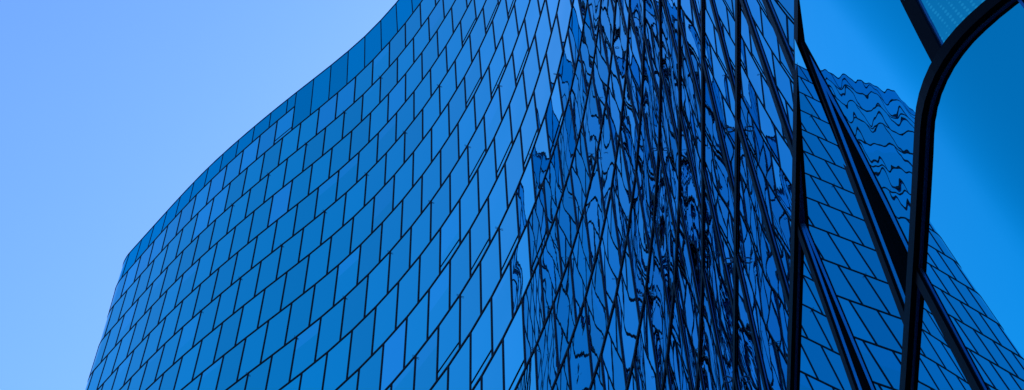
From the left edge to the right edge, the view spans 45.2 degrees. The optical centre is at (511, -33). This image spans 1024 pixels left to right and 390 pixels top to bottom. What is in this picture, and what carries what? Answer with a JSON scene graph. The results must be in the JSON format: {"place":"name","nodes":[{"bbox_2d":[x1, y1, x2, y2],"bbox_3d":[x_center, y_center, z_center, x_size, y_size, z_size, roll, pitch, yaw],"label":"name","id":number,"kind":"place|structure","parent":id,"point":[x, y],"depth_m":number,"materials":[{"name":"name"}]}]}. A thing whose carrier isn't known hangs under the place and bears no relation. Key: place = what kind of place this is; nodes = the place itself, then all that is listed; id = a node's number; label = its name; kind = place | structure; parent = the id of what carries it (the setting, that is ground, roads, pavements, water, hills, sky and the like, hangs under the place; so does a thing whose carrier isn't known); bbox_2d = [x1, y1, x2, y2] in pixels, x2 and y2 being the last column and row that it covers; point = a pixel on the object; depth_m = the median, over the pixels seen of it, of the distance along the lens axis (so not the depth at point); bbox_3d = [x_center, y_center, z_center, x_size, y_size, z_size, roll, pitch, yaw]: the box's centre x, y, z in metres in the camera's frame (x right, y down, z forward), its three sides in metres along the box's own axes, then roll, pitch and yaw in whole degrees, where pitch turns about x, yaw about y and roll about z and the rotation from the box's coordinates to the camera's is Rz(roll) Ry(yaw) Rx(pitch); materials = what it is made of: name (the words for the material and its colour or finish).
{"place":"outdoors","nodes":[
{"label":"outdoors","id":0,"kind":"place"},
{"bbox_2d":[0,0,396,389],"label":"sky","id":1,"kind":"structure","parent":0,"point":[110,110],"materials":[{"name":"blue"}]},
{"bbox_2d":[85,0,1023,389],"bbox_3d":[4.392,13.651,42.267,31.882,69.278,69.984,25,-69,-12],"label":"glass tower","id":2,"kind":"structure","parent":0,"point":[615,194],"depth_m":26.78,"materials":[{"name":"blue glass"}]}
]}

